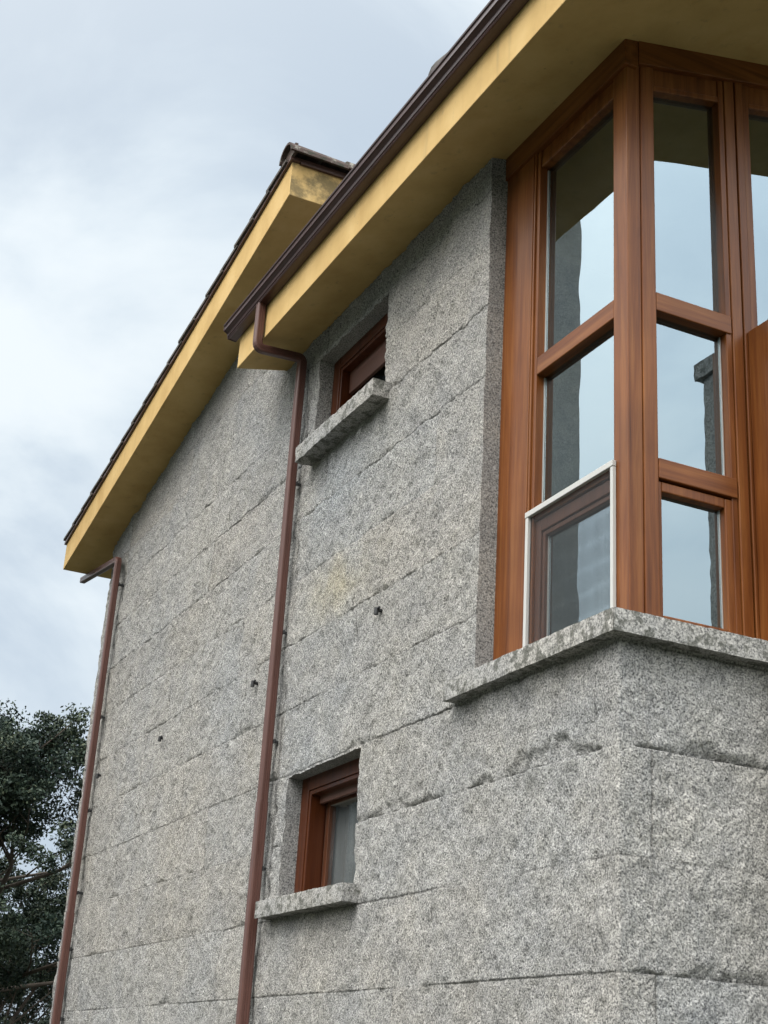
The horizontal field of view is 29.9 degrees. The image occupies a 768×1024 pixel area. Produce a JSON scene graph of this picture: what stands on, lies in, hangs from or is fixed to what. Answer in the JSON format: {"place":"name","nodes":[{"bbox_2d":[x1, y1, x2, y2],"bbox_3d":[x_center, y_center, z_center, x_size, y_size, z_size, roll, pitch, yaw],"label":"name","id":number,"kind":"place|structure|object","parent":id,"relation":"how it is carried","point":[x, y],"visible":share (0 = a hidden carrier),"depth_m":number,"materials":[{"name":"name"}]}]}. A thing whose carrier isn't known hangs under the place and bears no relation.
{"place":"outdoors","nodes":[
{"label":"outdoors","id":0,"kind":"place"},
{"bbox_2d":[0,0,489,1023],"label":"sky","id":1,"kind":"structure","parent":0,"point":[140,140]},
{"bbox_3d":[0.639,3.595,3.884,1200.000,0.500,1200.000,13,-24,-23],"label":"ground","id":2,"kind":"structure","parent":0,"visible":0},
{"bbox_2d":[0,699,90,1023],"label":"evergreen tree","id":3,"kind":"object","parent":2,"relation":"on","point":[24,767],"visible":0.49,"depth_m":26.22,"materials":[{"name":"green plant"}]},
{"bbox_2d":[49,0,767,1023],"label":"stone house","id":4,"kind":"structure","parent":2,"relation":"on","point":[529,276],"depth_m":6.81,"materials":[{"name":"stone"}]},
{"bbox_2d":[51,557,123,1023],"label":"downpipe","id":5,"kind":"object","parent":4,"relation":"attached to","point":[66,948],"visible":1,"depth_m":11.37,"materials":[{"name":"red metal"}]},
{"bbox_2d":[250,680,257,686],"bbox_3d":[-0.756,1.013,8.494,0.057,0.038,0.043,13,-24,-23],"label":"cable hook","id":6,"kind":"object","parent":4,"relation":"attached to","point":[254,683],"visible":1,"depth_m":8.49,"materials":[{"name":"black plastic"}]},
{"bbox_2d":[236,302,306,1023],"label":"downpipe","id":7,"kind":"object","parent":4,"relation":"attached to","point":[257,867],"visible":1,"depth_m":8.09,"materials":[{"name":"red metal"}]},
{"bbox_2d":[254,758,359,919],"bbox_3d":[-0.270,1.644,7.264,0.332,0.748,1.102,13,-24,-23],"label":"window","id":8,"kind":"structure","parent":4,"relation":"in","point":[313,889],"depth_m":7.51,"materials":[{"name":"brown wood"}]},
{"bbox_2d":[331,802,357,884],"bbox_3d":[-0.102,1.779,7.281,0.057,0.846,0.892,13,-24,-23],"label":"curtain","id":9,"kind":"object","parent":8,"relation":"hanging from","point":[343,868],"visible":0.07,"depth_m":7.53,"materials":[{"name":"white fabric"}]},
{"bbox_2d":[295,313,391,465],"bbox_3d":[-0.114,-0.742,8.174,0.357,0.710,1.057,13,-24,-23],"label":"window","id":10,"kind":"structure","parent":4,"relation":"in","point":[354,402],"depth_m":8.24,"materials":[{"name":"grey stone"}]},
{"bbox_2d":[224,0,528,341],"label":"rain gutter","id":11,"kind":"object","parent":4,"relation":"attached to","point":[493,19],"visible":1,"depth_m":7.33,"materials":[{"name":"brown metal"}]},
{"bbox_2d":[374,606,382,614],"bbox_3d":[-0.020,0.487,7.080,0.057,0.038,0.043,13,-24,-23],"label":"cable hook","id":12,"kind":"object","parent":4,"relation":"attached to","point":[378,609],"visible":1,"depth_m":7.07,"materials":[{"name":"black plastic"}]},
{"bbox_2d":[443,39,767,702],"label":"corner window","id":13,"kind":"structure","parent":4,"relation":"in","point":[625,86],"depth_m":5.99,"materials":[{"name":"brown wood"}]},
{"bbox_2d":[522,460,615,647],"bbox_3d":[0.730,0.213,5.729,0.019,0.677,0.650,13,-24,-23],"label":"insect screen","id":14,"kind":"object","parent":13,"relation":"attached to","point":[610,466],"visible":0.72,"depth_m":5.73,"materials":[{"name":"white metal"}]}
]}

